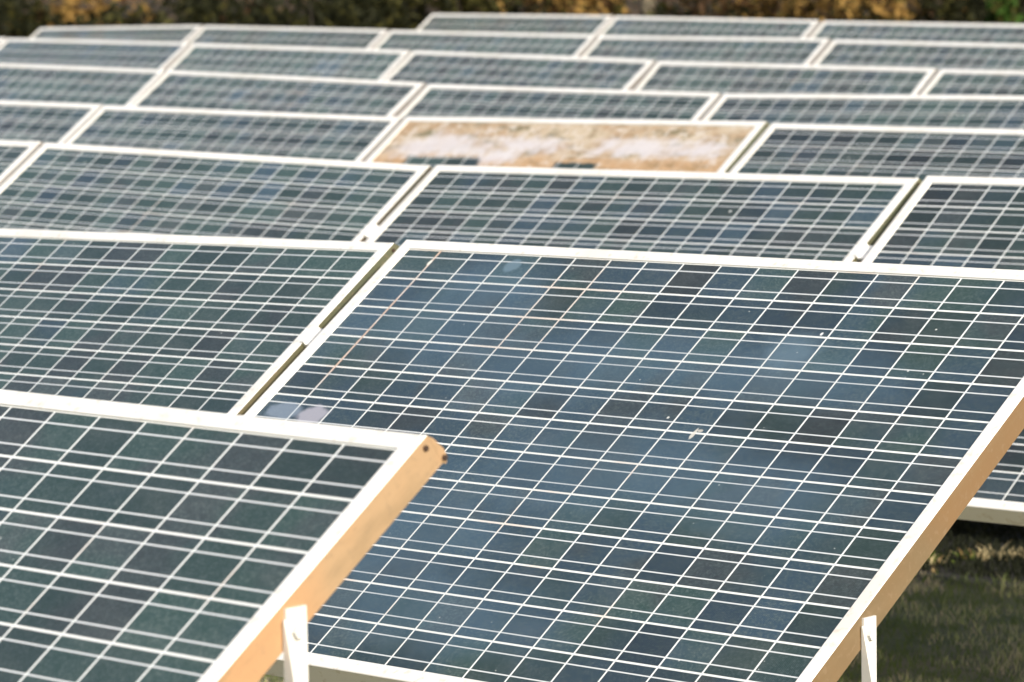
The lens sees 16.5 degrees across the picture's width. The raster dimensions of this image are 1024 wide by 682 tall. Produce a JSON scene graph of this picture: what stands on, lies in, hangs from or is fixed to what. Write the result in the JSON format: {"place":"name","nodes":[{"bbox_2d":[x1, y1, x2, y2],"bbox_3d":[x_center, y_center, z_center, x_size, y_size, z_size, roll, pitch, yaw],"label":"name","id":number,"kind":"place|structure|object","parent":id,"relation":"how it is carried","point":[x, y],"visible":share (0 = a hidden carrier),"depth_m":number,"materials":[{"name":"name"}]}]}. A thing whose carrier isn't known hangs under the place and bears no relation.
{"place":"outdoors","nodes":[
{"label":"outdoors","id":0,"kind":"place"},
{"bbox_2d":[25,0,1023,681],"bbox_3d":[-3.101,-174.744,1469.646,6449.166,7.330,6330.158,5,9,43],"label":"ground","id":1,"kind":"structure","parent":0,"point":[947,634],"depth_m":9.07,"materials":[{"name":"green plant"}]},
{"bbox_2d":[0,37,7,44],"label":"solar panel","id":2,"kind":"object","parent":1,"relation":"on","point":[3,39],"visible":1,"depth_m":20.87,"materials":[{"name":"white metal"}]},
{"bbox_2d":[0,140,43,185],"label":"solar panel","id":3,"kind":"object","parent":1,"relation":"on","point":[15,155],"visible":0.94,"depth_m":11.14,"materials":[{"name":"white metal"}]},
{"bbox_2d":[0,100,102,143],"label":"solar panel","id":4,"kind":"object","parent":1,"relation":"on","point":[50,122],"visible":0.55,"depth_m":14.01,"materials":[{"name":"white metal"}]},
{"bbox_2d":[0,0,154,38],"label":"shrub","id":5,"kind":"object","parent":1,"relation":"on","point":[15,21],"visible":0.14,"depth_m":27.07,"materials":[{"name":"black plant"}]},
{"bbox_2d":[0,63,166,105],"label":"solar panel","id":6,"kind":"object","parent":1,"relation":"on","point":[103,86],"visible":0.45,"depth_m":16.86,"materials":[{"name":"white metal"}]},
{"bbox_2d":[0,38,192,69],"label":"solar panel","id":7,"kind":"object","parent":1,"relation":"on","point":[127,54],"visible":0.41,"depth_m":20.13,"materials":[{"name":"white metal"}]},
{"bbox_2d":[29,25,203,41],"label":"solar panel","id":8,"kind":"object","parent":1,"relation":"on","point":[182,33],"visible":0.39,"depth_m":23.25,"materials":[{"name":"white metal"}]},
{"bbox_2d":[67,3,176,26],"bbox_3d":[-2.866,-1.821,26.244,1.693,1.426,1.247,47,48,81],"label":"shrub","id":9,"kind":"object","parent":1,"relation":"on","point":[115,16],"visible":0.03,"depth_m":25.76,"materials":[{"name":"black plant"}]},
{"bbox_2d":[0,228,398,414],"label":"solar panel","id":10,"kind":"object","parent":1,"relation":"on","point":[229,325],"visible":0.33,"depth_m":7.36,"materials":[{"name":"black glass"}]},
{"bbox_2d":[0,142,432,241],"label":"solar panel","id":11,"kind":"object","parent":1,"relation":"on","point":[67,187],"visible":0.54,"depth_m":10.43,"materials":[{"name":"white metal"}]},
{"bbox_2d":[149,0,286,26],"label":"shrub","id":12,"kind":"object","parent":1,"relation":"on","point":[207,12],"visible":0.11,"depth_m":27.38,"materials":[{"name":"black plant"}]},
{"bbox_2d":[0,389,447,681],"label":"solar panel","id":13,"kind":"object","parent":1,"relation":"on","point":[143,543],"visible":1,"depth_m":4.18,"materials":[{"name":"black glass"}]},
{"bbox_2d":[65,105,403,161],"bbox_3d":[-1.293,-0.247,13.043,1.708,1.169,0.968,5,9,44],"label":"solar panel","id":14,"kind":"object","parent":1,"relation":"on","point":[363,138],"visible":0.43,"depth_m":13.19,"materials":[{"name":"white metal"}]},
{"bbox_2d":[131,70,426,116],"bbox_3d":[-1.293,-0.576,15.718,1.715,1.197,0.983,5,9,43],"label":"solar panel","id":15,"kind":"object","parent":1,"relation":"on","point":[226,91],"visible":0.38,"depth_m":15.89,"materials":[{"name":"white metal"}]},
{"bbox_2d":[167,43,411,80],"bbox_3d":[-1.442,-0.952,18.823,1.713,1.224,0.968,5,9,42],"label":"solar panel","id":16,"kind":"object","parent":1,"relation":"on","point":[362,64],"visible":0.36,"depth_m":18.98,"materials":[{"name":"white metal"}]},
{"bbox_2d":[189,25,389,48],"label":"solar panel","id":17,"kind":"object","parent":1,"relation":"on","point":[313,37],"visible":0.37,"depth_m":22.12,"materials":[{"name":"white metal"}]},
{"bbox_2d":[226,0,383,29],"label":"shrub","id":18,"kind":"object","parent":1,"relation":"on","point":[317,14],"visible":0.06,"depth_m":26.63,"materials":[{"name":"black plant"}]},
{"bbox_2d":[318,0,415,30],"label":"shrub","id":19,"kind":"object","parent":1,"relation":"on","point":[381,10],"visible":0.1,"depth_m":27.83,"materials":[{"name":"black plant"}]},
{"bbox_2d":[384,0,426,27],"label":"tree","id":20,"kind":"object","parent":1,"relation":"on","point":[413,9],"visible":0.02,"depth_m":29.55,"materials":[{"name":"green plant"}]},
{"bbox_2d":[393,0,537,30],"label":"shrub","id":21,"kind":"object","parent":1,"relation":"on","point":[470,7],"visible":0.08,"depth_m":29.05,"materials":[{"name":"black plant"}]},
{"bbox_2d":[374,30,597,56],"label":"solar panel","id":22,"kind":"object","parent":1,"relation":"on","point":[573,45],"visible":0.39,"depth_m":20.95,"materials":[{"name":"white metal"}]},
{"bbox_2d":[416,14,614,35],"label":"solar panel","id":23,"kind":"object","parent":1,"relation":"on","point":[561,24],"visible":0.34,"depth_m":23.58,"materials":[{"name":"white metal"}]},
{"bbox_2d":[383,51,656,89],"bbox_3d":[-0.205,-0.827,17.665,1.714,1.201,0.986,5,9,43],"label":"solar panel","id":24,"kind":"object","parent":1,"relation":"on","point":[427,68],"visible":0.36,"depth_m":17.84,"materials":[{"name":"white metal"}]},
{"bbox_2d":[398,84,722,119],"bbox_3d":[-0.052,-0.445,14.563,1.708,1.162,0.968,5,9,44],"label":"solar panel","id":25,"kind":"object","parent":1,"relation":"on","point":[435,100],"visible":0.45,"depth_m":14.77,"materials":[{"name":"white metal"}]},
{"bbox_2d":[365,116,769,172],"bbox_3d":[-0.058,-0.141,11.863,1.714,1.191,0.968,5,9,43],"label":"solar panel","id":26,"kind":"object","parent":1,"relation":"on","point":[673,145],"visible":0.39,"depth_m":12.01,"materials":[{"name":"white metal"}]},
{"bbox_2d":[506,0,630,15],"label":"shrub","id":27,"kind":"object","parent":1,"relation":"on","point":[580,7],"visible":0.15,"depth_m":28.16,"materials":[{"name":"black plant"}]},
{"bbox_2d":[244,240,1023,681],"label":"solar panel","id":28,"kind":"object","parent":1,"relation":"on","point":[660,466],"visible":0.76,"depth_m":6.02,"materials":[{"name":"blue glass"}]},
{"bbox_2d":[365,165,921,261],"bbox_3d":[0.121,0.174,9.140,1.712,1.194,0.981,5,9,42],"label":"solar panel","id":29,"kind":"object","parent":1,"relation":"on","point":[830,218],"visible":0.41,"depth_m":9.27,"materials":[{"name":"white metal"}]},
{"bbox_2d":[640,0,655,16],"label":"tree","id":30,"kind":"object","parent":1,"relation":"on","point":[643,5],"depth_m":30.61,"materials":[{"name":"beige plant"}]},
{"bbox_2d":[613,0,754,18],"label":"shrub","id":31,"kind":"object","parent":1,"relation":"on","point":[662,9],"visible":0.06,"depth_m":28.37,"materials":[{"name":"black plant"}]},
{"bbox_2d":[582,36,831,64],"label":"solar panel","id":32,"kind":"object","parent":1,"relation":"on","point":[795,51],"visible":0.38,"depth_m":19.78,"materials":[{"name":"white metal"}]},
{"bbox_2d":[598,16,821,37],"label":"solar panel","id":33,"kind":"object","parent":1,"relation":"on","point":[682,26],"visible":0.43,"depth_m":22.45,"materials":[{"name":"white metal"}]},
{"bbox_2d":[680,0,827,19],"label":"shrub","id":34,"kind":"object","parent":1,"relation":"on","point":[765,11],"visible":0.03,"depth_m":29.95,"materials":[{"name":"black plant"}]},
{"bbox_2d":[635,61,938,94],"bbox_3d":[1.057,-0.698,16.512,1.710,1.169,0.952,5,9,43],"label":"solar panel","id":35,"kind":"object","parent":1,"relation":"on","point":[735,78],"visible":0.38,"depth_m":16.71,"materials":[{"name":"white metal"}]},
{"bbox_2d":[782,0,915,22],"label":"shrub","id":36,"kind":"object","parent":1,"relation":"on","point":[840,10],"visible":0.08,"depth_m":28.09,"materials":[{"name":"black plant"}]},
{"bbox_2d":[702,94,1023,128],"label":"solar panel","id":37,"kind":"object","parent":1,"relation":"on","point":[983,111],"visible":0.18,"depth_m":13.61,"materials":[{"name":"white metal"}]},
{"bbox_2d":[729,123,1023,181],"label":"solar panel","id":38,"kind":"object","parent":1,"relation":"on","point":[922,153],"visible":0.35,"depth_m":11.08,"materials":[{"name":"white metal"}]},
{"bbox_2d":[810,21,1023,43],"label":"solar panel","id":39,"kind":"object","parent":1,"relation":"on","point":[939,32],"visible":0.18,"depth_m":21.33,"materials":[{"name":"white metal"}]},
{"bbox_2d":[813,40,1023,70],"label":"solar panel","id":40,"kind":"object","parent":1,"relation":"on","point":[939,56],"visible":0.19,"depth_m":18.79,"materials":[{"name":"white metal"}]},
{"bbox_2d":[846,0,1017,23],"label":"shrub","id":41,"kind":"object","parent":1,"relation":"on","point":[948,11],"visible":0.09,"depth_m":28.86,"materials":[{"name":"black plant"}]},
{"bbox_2d":[862,176,1023,525],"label":"solar panel","id":42,"kind":"object","parent":1,"relation":"on","point":[962,221],"visible":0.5,"depth_m":8.54,"materials":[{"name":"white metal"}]},
{"bbox_2d":[920,69,1023,95],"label":"solar panel","id":43,"kind":"object","parent":1,"relation":"on","point":[972,82],"visible":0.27,"depth_m":15.96,"materials":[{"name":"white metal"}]},
{"bbox_2d":[921,519,1023,583],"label":"dark weeds","id":44,"kind":"object","parent":1,"relation":"on","point":[984,536],"visible":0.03,"depth_m":10.02,"materials":[{"name":"green plant"}]},
{"bbox_2d":[965,0,1023,23],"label":"shrub","id":45,"kind":"object","parent":1,"relation":"on","point":[1020,6],"visible":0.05,"depth_m":29.58,"materials":[{"name":"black plant"}]},
{"bbox_2d":[983,0,1023,23],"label":"shrub","id":46,"kind":"object","parent":1,"relation":"on","point":[1003,11],"visible":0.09,"depth_m":25.62,"materials":[{"name":"green plant"}]},
{"bbox_2d":[258,570,1023,681],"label":"grass","id":47,"kind":"structure","parent":0,"point":[974,603],"depth_m":8.92,"materials":[{"name":"green plant"}]},
{"bbox_2d":[910,542,1023,582],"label":"dry grass","id":48,"kind":"structure","parent":0,"point":[932,561],"depth_m":9.96,"materials":[{"name":"beige plant"}]}
]}

